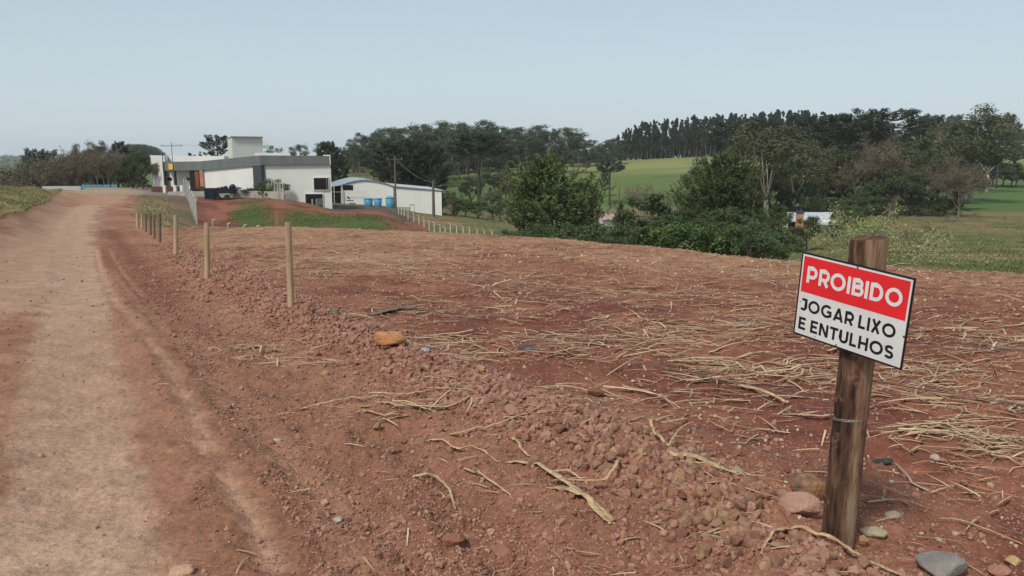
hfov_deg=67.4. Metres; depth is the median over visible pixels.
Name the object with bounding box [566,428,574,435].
clod
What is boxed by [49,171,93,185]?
half bare tree
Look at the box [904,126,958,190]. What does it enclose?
half bare tree
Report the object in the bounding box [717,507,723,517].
clod
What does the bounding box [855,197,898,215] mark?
bush
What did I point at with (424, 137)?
eucalyptus tree
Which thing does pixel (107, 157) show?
bare tree
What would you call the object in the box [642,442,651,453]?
clod
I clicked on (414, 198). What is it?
storage shed
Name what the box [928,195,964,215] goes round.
broadleaf tree
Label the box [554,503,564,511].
clod
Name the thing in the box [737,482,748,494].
clod
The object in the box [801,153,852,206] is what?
half bare tree
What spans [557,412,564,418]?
clod
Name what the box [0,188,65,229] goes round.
roadside ground
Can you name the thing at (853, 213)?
broadleaf tree
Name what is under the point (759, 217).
bush
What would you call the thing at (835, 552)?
clod
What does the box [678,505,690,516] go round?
clod
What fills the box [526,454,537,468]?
clod
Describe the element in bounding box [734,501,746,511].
clod
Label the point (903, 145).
eucalyptus tree
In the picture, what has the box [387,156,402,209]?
utility pole
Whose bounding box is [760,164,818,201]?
broadleaf tree
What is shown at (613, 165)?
araucaria tree
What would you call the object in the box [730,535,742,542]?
clod
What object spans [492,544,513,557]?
stone
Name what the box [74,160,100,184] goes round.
half bare tree
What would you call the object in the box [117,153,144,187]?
broadleaf tree
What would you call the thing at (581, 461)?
clod
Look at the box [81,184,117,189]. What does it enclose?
plank fence
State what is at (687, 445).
clod
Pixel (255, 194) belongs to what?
retaining wall
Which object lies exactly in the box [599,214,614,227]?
hut
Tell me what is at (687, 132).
eucalyptus tree
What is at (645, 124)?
eucalyptus tree
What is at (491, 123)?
eucalyptus tree
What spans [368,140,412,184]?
araucaria tree
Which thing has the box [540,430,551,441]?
clod
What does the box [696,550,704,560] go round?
clod
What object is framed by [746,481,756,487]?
clod
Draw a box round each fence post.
[136,213,138,227]
[141,214,142,228]
[144,214,146,231]
[149,212,151,234]
[153,214,155,238]
[158,213,160,242]
[173,215,177,253]
[204,222,209,278]
[285,222,293,306]
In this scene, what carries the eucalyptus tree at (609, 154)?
on the hills
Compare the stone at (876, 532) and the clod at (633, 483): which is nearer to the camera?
the stone at (876, 532)
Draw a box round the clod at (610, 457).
[606,450,615,462]
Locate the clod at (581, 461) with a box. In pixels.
[575,455,585,467]
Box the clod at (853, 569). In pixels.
[848,565,858,574]
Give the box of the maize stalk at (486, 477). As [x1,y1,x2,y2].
[463,467,510,495]
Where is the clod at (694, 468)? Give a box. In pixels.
[688,466,697,472]
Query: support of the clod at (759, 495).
on the field
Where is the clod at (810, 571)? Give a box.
[803,569,813,574]
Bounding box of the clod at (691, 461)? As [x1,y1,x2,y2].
[685,458,694,465]
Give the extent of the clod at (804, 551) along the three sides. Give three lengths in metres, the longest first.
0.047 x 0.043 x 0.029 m
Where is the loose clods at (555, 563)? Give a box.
[24,298,665,575]
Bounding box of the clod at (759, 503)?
[754,499,762,509]
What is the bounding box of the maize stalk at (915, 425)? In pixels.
[907,423,938,432]
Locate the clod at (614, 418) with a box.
[610,415,619,422]
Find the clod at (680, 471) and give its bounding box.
[674,468,684,475]
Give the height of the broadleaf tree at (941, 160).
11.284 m
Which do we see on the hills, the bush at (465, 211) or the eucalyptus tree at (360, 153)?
the eucalyptus tree at (360, 153)
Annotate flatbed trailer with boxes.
[204,184,237,199]
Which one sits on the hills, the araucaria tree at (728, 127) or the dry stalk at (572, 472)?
the araucaria tree at (728, 127)
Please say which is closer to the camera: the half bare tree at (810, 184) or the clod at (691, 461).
the clod at (691, 461)
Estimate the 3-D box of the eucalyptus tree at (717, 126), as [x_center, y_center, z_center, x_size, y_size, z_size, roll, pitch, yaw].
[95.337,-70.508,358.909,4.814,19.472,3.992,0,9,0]
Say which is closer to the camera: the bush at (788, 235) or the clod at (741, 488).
the clod at (741, 488)
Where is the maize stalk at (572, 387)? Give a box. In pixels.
[538,385,617,397]
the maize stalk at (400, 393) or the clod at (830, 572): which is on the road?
the maize stalk at (400, 393)
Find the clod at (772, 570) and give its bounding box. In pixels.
[767,567,776,575]
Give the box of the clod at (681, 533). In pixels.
[675,527,687,538]
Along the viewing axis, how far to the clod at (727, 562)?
2.95 m
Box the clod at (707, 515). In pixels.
[700,510,713,522]
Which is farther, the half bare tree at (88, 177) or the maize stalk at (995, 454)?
the half bare tree at (88, 177)
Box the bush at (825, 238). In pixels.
[807,201,893,256]
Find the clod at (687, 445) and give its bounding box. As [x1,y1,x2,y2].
[683,443,694,447]
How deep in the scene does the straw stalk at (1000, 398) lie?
5.18 m
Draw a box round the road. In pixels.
[0,189,693,575]
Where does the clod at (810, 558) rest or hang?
on the field
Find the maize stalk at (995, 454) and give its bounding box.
[967,443,1023,464]
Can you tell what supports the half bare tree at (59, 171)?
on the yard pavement
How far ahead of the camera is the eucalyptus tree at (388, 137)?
311.28 m
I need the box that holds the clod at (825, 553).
[818,547,830,560]
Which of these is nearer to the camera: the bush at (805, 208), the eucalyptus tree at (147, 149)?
the bush at (805, 208)
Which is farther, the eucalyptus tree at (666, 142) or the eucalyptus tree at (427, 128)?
the eucalyptus tree at (666, 142)
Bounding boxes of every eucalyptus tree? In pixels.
[62,143,95,163]
[78,139,109,159]
[134,143,143,151]
[138,146,151,171]
[141,146,154,158]
[264,145,274,152]
[289,146,296,155]
[291,143,306,155]
[313,142,325,155]
[342,146,355,167]
[345,139,361,161]
[347,142,357,160]
[348,156,358,175]
[349,144,368,177]
[353,132,365,154]
[353,134,375,168]
[357,147,373,178]
[361,141,374,171]
[367,132,383,150]
[368,128,387,144]
[368,155,376,179]
[371,129,407,152]
[372,151,384,178]
[374,136,385,150]
[379,127,399,142]
[389,128,407,140]
[392,128,405,151]
[403,128,423,140]
[404,125,425,140]
[407,122,436,142]
[408,131,435,180]
[423,130,441,145]
[424,126,445,140]
[426,132,447,162]
[426,155,442,187]
[429,141,443,175]
[431,120,452,156]
[433,140,446,165]
[435,152,453,185]
[436,129,462,178]
[438,122,452,173]
[438,139,465,184]
[440,128,455,161]
[444,122,467,175]
[448,131,471,178]
[454,127,478,176]
[456,125,473,174]
[466,125,484,173]
[469,119,497,171]
[472,126,499,161]
[472,131,494,179]
[475,130,502,177]
[478,121,495,167]
[485,128,498,172]
[488,137,513,172]
[496,137,518,169]
[497,126,510,168]
[497,129,518,166]
[506,129,528,170]
[508,133,527,172]
[513,127,535,169]
[522,136,549,166]
[526,124,550,163]
[526,126,542,137]
[529,130,545,147]
[535,130,550,158]
[543,131,559,156]
[543,139,567,164]
[547,128,564,153]
[549,130,572,167]
[559,127,575,163]
[559,139,572,166]
[562,127,586,166]
[562,135,582,174]
[569,132,589,167]
[579,148,593,170]
[581,140,591,160]
[587,139,600,162]
[587,144,597,164]
[592,145,605,171]
[597,144,606,160]
[600,141,610,159]
[604,141,614,159]
[610,143,621,159]
[612,140,626,163]
[622,129,627,159]
[626,128,632,154]
[629,124,635,155]
[631,131,637,159]
[633,126,640,159]
[637,126,643,159]
[638,129,643,152]
[641,122,648,159]
[643,127,648,150]
[647,122,653,153]
[648,124,655,158]
[651,119,658,147]
[651,121,659,158]
[652,127,657,158]
[656,121,665,154]
[657,123,661,158]
[662,125,667,157]
[666,125,675,157]
[669,117,678,157]
[669,120,678,149]
[674,122,679,157]
[677,119,682,147]
[677,121,686,157]
[683,123,690,156]
[684,117,693,156]
[685,117,693,156]
[687,120,695,154]
[692,115,700,156]
[692,121,697,149]
[693,122,699,156]
[698,120,705,154]
[699,119,705,156]
[699,119,709,156]
[702,116,708,156]
[707,117,715,152]
[710,120,826,216]
[711,116,720,150]
[719,127,727,149]
[724,119,730,144]
[735,116,741,147]
[755,129,838,210]
[767,112,772,128]
[872,133,921,188]
[904,149,942,213]
[922,126,983,194]
[926,102,1023,203]
[958,113,1023,192]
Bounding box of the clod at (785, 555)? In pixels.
[781,552,788,559]
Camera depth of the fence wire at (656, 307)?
3.81 m
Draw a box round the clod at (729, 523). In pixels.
[725,520,738,527]
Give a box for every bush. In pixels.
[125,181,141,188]
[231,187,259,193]
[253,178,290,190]
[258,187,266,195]
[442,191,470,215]
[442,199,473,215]
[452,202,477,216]
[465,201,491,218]
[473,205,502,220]
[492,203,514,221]
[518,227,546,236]
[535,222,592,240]
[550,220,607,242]
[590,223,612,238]
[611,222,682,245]
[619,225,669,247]
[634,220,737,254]
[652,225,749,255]
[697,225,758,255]
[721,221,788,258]
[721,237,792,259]
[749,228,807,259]
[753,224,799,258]
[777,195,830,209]
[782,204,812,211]
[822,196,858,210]
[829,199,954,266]
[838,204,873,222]
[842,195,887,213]
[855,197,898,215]
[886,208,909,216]
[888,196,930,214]
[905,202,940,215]
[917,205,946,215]
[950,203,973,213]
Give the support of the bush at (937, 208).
on the pasture
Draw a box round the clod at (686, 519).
[678,514,692,527]
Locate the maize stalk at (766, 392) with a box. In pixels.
[738,384,789,403]
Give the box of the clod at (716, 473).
[712,469,719,476]
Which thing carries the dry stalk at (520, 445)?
on the field
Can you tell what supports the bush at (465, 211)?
on the pasture
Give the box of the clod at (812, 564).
[809,562,818,567]
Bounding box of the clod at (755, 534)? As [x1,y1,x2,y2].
[751,530,761,540]
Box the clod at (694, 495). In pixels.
[691,491,700,498]
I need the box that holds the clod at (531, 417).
[528,414,534,420]
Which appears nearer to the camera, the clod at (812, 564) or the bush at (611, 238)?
the clod at (812, 564)
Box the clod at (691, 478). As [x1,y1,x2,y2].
[686,475,695,481]
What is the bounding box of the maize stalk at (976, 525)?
[936,517,1022,544]
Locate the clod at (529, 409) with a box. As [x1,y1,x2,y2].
[526,406,533,413]
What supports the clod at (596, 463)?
on the field
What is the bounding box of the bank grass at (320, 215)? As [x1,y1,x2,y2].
[227,197,403,229]
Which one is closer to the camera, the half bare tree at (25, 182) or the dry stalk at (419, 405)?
the dry stalk at (419, 405)
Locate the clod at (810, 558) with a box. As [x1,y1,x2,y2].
[807,555,821,567]
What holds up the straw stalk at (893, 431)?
on the field
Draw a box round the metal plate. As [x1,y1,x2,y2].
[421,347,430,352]
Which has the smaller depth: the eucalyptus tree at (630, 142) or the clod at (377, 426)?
the clod at (377, 426)
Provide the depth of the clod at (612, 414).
4.38 m
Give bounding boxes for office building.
[150,136,331,208]
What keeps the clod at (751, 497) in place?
on the field
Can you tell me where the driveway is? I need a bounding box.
[327,203,411,225]
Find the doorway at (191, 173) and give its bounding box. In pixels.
[189,171,199,189]
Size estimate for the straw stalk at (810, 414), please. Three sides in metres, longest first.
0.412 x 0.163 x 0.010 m
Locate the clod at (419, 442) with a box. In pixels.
[409,437,425,448]
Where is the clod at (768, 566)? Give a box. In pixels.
[764,563,771,572]
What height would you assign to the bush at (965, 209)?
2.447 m
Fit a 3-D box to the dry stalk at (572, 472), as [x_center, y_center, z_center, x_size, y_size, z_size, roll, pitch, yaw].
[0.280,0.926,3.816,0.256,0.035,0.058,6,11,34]
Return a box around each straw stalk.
[428,384,458,409]
[514,350,556,352]
[603,385,668,396]
[606,357,635,375]
[623,348,668,356]
[623,385,664,398]
[658,374,708,381]
[674,357,726,359]
[702,405,762,410]
[704,480,777,497]
[708,341,744,352]
[710,398,750,400]
[750,364,800,373]
[751,361,803,364]
[772,369,804,382]
[778,395,828,399]
[787,413,832,415]
[821,430,826,445]
[866,425,926,438]
[875,513,901,521]
[878,397,943,402]
[878,422,947,427]
[895,463,928,490]
[898,428,956,431]
[905,421,975,441]
[909,445,971,450]
[924,420,993,446]
[929,401,963,403]
[959,448,1006,454]
[979,397,1023,403]
[986,361,1023,366]
[996,496,1011,504]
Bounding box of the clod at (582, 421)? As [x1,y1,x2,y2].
[578,418,587,424]
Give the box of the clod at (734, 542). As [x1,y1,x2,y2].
[730,533,741,546]
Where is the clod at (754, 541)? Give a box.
[750,538,760,544]
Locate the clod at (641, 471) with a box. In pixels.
[638,468,646,475]
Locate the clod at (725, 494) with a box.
[722,490,729,498]
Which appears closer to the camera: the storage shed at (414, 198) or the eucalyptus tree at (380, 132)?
the storage shed at (414, 198)
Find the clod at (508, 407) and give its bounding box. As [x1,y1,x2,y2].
[505,404,514,412]
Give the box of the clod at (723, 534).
[719,531,727,539]
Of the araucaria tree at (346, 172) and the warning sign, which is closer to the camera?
the warning sign
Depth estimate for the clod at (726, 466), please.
3.81 m
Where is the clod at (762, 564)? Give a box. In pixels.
[759,561,766,569]
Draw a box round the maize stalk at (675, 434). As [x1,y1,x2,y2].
[669,422,694,444]
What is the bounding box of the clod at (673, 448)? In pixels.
[665,446,678,456]
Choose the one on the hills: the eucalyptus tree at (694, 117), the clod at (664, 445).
the eucalyptus tree at (694, 117)
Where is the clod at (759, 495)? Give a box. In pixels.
[756,492,763,499]
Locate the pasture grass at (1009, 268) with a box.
[757,221,1023,273]
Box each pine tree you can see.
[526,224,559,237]
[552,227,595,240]
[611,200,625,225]
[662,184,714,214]
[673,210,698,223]
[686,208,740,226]
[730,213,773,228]
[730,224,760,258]
[809,193,825,211]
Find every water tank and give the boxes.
[364,198,372,205]
[373,198,381,206]
[385,196,393,208]
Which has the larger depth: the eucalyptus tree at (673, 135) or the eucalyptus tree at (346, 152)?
the eucalyptus tree at (673, 135)
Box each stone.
[168,564,194,575]
[273,438,281,443]
[326,307,339,311]
[333,516,341,522]
[374,331,406,345]
[440,533,464,546]
[477,364,486,371]
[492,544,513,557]
[587,387,603,396]
[730,466,744,472]
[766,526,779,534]
[777,491,820,516]
[790,473,825,498]
[858,535,868,546]
[860,526,887,538]
[872,458,892,464]
[884,510,901,519]
[915,550,968,575]
[929,454,939,460]
[987,564,1011,575]
[1004,555,1021,565]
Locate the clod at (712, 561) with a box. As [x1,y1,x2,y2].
[708,557,716,564]
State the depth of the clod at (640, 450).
3.85 m
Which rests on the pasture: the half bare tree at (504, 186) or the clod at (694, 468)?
the half bare tree at (504, 186)
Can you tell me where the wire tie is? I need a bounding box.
[829,411,869,421]
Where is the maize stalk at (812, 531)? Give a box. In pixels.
[790,525,904,575]
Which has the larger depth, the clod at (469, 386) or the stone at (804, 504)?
the clod at (469, 386)
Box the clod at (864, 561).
[857,553,872,569]
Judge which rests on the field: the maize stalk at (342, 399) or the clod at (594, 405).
the clod at (594, 405)
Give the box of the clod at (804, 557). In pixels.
[800,553,809,567]
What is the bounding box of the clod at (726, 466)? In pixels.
[724,463,731,472]
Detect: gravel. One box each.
[0,235,1023,575]
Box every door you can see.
[194,171,199,188]
[336,192,340,202]
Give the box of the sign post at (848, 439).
[821,235,888,549]
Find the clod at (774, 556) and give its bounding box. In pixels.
[770,553,777,568]
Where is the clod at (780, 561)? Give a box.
[776,556,784,567]
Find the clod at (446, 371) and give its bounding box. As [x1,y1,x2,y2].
[441,369,450,374]
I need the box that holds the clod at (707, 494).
[702,492,712,497]
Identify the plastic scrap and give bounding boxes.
[517,344,538,349]
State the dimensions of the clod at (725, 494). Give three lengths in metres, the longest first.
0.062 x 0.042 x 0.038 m
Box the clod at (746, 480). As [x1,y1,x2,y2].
[742,476,752,484]
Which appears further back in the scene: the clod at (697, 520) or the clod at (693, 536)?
the clod at (697, 520)
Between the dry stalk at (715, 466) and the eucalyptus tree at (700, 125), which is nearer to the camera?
the dry stalk at (715, 466)
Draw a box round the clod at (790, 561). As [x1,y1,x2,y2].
[786,556,795,566]
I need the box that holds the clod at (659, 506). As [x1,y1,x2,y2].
[654,503,665,510]
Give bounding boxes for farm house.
[782,211,835,227]
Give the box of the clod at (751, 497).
[745,493,755,501]
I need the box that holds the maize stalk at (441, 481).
[412,473,456,509]
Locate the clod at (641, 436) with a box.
[636,434,643,441]
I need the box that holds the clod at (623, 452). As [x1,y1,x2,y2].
[618,447,628,458]
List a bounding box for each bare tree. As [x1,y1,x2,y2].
[0,150,89,186]
[0,166,67,187]
[0,166,72,185]
[0,174,82,186]
[9,157,79,186]
[20,153,81,187]
[24,150,110,184]
[37,152,79,185]
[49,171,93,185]
[53,144,110,185]
[60,155,92,185]
[68,150,97,184]
[68,150,101,184]
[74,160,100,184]
[78,155,105,184]
[79,150,122,184]
[88,150,123,184]
[91,160,127,184]
[92,148,122,184]
[99,151,133,186]
[151,161,158,180]
[442,193,456,215]
[477,187,502,216]
[496,170,518,214]
[620,182,671,218]
[626,188,644,213]
[660,194,675,211]
[727,173,771,210]
[740,152,791,197]
[786,155,839,210]
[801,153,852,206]
[832,155,884,195]
[835,135,906,203]
[855,131,922,212]
[887,193,900,225]
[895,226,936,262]
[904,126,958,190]
[915,152,965,215]
[927,166,991,221]
[944,153,996,216]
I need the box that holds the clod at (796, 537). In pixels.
[793,532,799,541]
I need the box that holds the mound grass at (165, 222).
[137,196,170,226]
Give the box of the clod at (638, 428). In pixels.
[635,425,643,432]
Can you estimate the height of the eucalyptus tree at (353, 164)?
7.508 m
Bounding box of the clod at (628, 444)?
[622,441,631,447]
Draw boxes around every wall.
[42,186,80,190]
[151,185,183,192]
[168,191,285,199]
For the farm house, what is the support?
on the pasture
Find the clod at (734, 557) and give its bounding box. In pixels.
[731,551,737,560]
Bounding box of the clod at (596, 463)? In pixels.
[591,459,600,469]
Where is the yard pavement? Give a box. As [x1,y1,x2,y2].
[74,187,292,200]
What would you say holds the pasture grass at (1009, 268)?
on the pasture
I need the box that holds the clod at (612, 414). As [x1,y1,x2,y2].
[610,412,619,417]
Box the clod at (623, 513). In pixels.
[617,510,627,517]
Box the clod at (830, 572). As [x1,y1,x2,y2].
[826,569,841,575]
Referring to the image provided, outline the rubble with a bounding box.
[90,239,993,575]
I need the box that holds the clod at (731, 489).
[728,485,735,493]
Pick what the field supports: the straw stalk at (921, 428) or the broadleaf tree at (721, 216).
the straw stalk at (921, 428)
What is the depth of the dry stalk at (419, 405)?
4.97 m
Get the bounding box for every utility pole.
[161,143,181,184]
[162,151,164,184]
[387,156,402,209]
[432,180,434,216]
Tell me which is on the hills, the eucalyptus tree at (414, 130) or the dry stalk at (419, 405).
the eucalyptus tree at (414, 130)
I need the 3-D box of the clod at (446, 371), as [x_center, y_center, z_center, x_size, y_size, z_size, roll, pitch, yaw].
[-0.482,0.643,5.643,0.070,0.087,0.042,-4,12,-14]
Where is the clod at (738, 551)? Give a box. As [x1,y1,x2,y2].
[734,546,742,556]
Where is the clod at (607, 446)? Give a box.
[603,442,610,450]
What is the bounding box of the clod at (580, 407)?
[577,403,584,410]
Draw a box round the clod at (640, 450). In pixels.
[637,447,643,460]
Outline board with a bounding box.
[368,304,418,315]
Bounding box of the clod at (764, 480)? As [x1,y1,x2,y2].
[761,477,767,484]
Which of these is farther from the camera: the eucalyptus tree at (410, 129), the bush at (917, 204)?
the eucalyptus tree at (410, 129)
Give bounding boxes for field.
[122,186,1023,575]
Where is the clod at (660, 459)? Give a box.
[654,456,662,462]
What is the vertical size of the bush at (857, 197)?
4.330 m
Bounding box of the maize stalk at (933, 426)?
[895,420,1015,427]
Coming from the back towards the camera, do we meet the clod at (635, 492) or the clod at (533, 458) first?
the clod at (533, 458)
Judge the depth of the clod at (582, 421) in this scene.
4.34 m
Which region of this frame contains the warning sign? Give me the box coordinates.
[793,251,916,369]
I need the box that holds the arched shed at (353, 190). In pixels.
[331,177,393,205]
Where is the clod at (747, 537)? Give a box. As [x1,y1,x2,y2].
[742,533,751,547]
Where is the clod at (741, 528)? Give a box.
[736,526,750,533]
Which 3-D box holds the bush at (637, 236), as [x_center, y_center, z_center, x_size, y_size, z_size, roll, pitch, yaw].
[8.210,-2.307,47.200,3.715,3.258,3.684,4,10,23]
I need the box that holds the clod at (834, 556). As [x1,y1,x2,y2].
[830,554,838,559]
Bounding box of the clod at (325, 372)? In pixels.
[320,370,329,374]
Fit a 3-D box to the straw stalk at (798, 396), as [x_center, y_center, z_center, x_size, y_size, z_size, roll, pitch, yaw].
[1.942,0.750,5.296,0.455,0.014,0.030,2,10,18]
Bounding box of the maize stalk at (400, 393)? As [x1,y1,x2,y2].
[368,388,442,394]
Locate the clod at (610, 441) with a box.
[606,438,613,446]
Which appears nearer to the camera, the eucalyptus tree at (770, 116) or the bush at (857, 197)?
the bush at (857, 197)
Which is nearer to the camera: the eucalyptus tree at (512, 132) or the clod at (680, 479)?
the clod at (680, 479)
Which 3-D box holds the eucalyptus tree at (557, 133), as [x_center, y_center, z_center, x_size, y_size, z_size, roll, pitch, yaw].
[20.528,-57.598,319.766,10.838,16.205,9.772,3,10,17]
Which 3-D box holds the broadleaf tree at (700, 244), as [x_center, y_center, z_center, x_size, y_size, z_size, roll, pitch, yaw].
[11.477,-2.342,48.426,3.727,3.102,3.634,-6,11,-33]
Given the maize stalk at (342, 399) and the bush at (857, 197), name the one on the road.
the maize stalk at (342, 399)
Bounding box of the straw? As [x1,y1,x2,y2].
[21,228,1023,575]
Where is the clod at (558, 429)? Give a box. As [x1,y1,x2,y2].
[553,424,564,433]
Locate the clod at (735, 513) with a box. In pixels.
[723,509,740,521]
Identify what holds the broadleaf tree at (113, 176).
on the yard pavement
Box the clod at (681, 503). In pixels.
[677,499,684,507]
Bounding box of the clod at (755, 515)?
[749,509,760,522]
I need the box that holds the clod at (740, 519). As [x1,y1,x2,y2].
[737,516,747,524]
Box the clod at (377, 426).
[373,422,380,429]
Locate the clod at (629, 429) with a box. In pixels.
[623,426,632,431]
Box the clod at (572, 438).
[569,435,578,444]
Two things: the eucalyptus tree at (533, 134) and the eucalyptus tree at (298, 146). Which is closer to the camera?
the eucalyptus tree at (298, 146)
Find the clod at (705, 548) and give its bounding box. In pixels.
[697,543,710,557]
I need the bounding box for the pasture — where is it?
[131,186,1023,273]
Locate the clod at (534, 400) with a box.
[529,399,539,403]
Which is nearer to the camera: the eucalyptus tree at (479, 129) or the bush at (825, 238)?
the bush at (825, 238)
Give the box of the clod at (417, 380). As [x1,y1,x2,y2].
[412,378,419,384]
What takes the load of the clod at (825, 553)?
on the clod
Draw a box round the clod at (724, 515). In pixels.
[720,511,728,522]
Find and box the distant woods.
[0,154,169,183]
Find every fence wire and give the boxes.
[174,223,1023,351]
[174,248,1023,534]
[183,242,1023,406]
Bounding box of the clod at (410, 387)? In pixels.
[403,385,413,390]
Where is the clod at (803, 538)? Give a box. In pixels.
[800,535,807,541]
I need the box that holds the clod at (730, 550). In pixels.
[728,546,736,556]
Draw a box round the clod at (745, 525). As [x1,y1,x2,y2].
[741,522,750,528]
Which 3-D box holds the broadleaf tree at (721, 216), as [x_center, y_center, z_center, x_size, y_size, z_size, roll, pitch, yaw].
[17.239,-4.110,59.311,5.008,4.334,4.882,-2,10,-13]
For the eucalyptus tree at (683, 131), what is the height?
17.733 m
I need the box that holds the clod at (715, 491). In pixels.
[709,487,720,497]
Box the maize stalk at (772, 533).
[760,527,790,553]
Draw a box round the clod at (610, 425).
[607,423,616,428]
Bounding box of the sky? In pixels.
[0,0,1023,159]
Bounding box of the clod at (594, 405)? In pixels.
[588,402,598,410]
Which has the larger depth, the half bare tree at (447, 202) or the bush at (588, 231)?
the half bare tree at (447, 202)
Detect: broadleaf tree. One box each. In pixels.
[0,168,17,181]
[4,160,111,185]
[87,170,107,182]
[91,169,128,183]
[109,170,125,186]
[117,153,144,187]
[117,173,127,185]
[126,152,157,188]
[127,150,148,173]
[131,173,145,186]
[442,191,451,210]
[458,177,482,200]
[460,161,473,171]
[472,167,520,194]
[477,194,504,218]
[488,148,616,231]
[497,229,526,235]
[499,185,562,231]
[559,177,616,226]
[581,222,607,231]
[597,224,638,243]
[598,137,619,160]
[611,192,684,229]
[627,140,645,159]
[627,148,649,159]
[640,143,659,158]
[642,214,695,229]
[652,145,674,158]
[655,205,691,218]
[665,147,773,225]
[669,226,714,252]
[677,135,704,156]
[680,157,724,190]
[681,135,712,156]
[693,218,729,251]
[700,206,769,231]
[746,207,769,220]
[754,202,776,213]
[755,182,796,217]
[759,220,787,255]
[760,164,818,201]
[764,203,794,227]
[773,172,822,193]
[788,215,824,249]
[791,190,814,210]
[814,144,887,209]
[816,184,846,206]
[821,169,871,201]
[823,219,846,250]
[841,185,875,199]
[841,205,866,228]
[860,186,894,214]
[864,167,920,215]
[874,136,958,206]
[889,172,934,215]
[913,157,958,213]
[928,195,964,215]
[928,200,952,215]
[935,167,992,208]
[941,129,1006,199]
[978,161,1016,186]
[989,163,1018,185]
[992,162,1023,187]
[1002,132,1023,164]
[1012,172,1023,180]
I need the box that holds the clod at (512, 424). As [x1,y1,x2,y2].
[508,420,515,430]
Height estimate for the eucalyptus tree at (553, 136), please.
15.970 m
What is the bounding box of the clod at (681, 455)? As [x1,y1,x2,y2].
[677,453,683,459]
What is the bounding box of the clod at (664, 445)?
[661,442,667,449]
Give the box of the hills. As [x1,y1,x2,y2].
[1,156,1023,216]
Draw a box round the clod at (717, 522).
[710,518,723,526]
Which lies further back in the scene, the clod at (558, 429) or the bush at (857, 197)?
the bush at (857, 197)
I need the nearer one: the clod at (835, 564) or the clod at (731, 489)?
the clod at (835, 564)
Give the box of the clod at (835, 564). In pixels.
[831,560,842,570]
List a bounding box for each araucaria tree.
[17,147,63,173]
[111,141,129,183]
[199,134,227,155]
[317,141,343,181]
[331,153,350,179]
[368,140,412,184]
[387,138,432,185]
[406,144,453,191]
[444,133,514,211]
[524,141,545,162]
[596,159,625,205]
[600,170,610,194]
[703,118,769,156]
[737,117,783,163]
[763,125,810,202]
[775,116,853,202]
[808,112,899,194]
[843,107,934,196]
[899,115,947,196]
[919,113,963,195]
[986,112,1022,187]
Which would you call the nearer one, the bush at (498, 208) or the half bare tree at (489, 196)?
the bush at (498, 208)
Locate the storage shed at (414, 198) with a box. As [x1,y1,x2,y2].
[387,183,443,215]
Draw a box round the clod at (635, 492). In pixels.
[631,487,639,497]
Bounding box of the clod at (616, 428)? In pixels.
[612,425,619,433]
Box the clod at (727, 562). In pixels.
[723,556,732,568]
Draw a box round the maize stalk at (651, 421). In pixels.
[648,418,686,445]
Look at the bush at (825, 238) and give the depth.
36.64 m
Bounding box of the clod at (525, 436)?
[521,431,529,441]
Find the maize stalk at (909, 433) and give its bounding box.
[903,429,948,435]
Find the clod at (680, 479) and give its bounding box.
[677,476,684,482]
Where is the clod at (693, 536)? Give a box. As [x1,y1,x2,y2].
[690,532,700,540]
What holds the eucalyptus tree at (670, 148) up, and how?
on the hills
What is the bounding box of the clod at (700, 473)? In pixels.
[698,471,705,478]
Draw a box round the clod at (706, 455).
[700,453,710,458]
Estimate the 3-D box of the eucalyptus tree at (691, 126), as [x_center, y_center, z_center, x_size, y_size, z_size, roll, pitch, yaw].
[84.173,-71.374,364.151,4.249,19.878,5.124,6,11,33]
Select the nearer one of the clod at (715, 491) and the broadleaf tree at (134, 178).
the clod at (715, 491)
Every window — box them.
[305,193,323,206]
[313,177,328,189]
[343,185,352,189]
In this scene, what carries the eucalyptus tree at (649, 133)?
on the hills
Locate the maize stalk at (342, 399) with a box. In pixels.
[301,395,388,408]
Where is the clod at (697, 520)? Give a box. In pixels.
[693,516,703,527]
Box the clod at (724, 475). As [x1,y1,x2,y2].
[717,473,729,479]
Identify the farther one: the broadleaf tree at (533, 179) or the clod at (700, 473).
the broadleaf tree at (533, 179)
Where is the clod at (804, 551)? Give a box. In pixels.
[801,547,807,555]
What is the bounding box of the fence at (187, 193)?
[183,182,195,219]
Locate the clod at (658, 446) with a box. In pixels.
[652,443,662,450]
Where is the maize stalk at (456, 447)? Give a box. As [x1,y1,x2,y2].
[425,438,498,461]
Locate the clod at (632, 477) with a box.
[628,474,635,480]
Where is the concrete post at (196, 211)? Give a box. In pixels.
[195,198,197,224]
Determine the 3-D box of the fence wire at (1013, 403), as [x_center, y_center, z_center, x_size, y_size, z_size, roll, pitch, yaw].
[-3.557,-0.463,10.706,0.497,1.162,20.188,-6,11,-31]
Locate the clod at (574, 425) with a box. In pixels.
[568,421,578,429]
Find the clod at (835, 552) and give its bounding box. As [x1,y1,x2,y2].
[831,550,839,561]
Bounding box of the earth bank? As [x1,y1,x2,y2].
[195,197,428,231]
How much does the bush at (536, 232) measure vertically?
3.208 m
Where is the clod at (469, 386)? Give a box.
[463,384,474,392]
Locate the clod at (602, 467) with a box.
[597,465,606,471]
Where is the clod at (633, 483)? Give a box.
[629,480,637,489]
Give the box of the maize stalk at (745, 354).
[710,351,771,358]

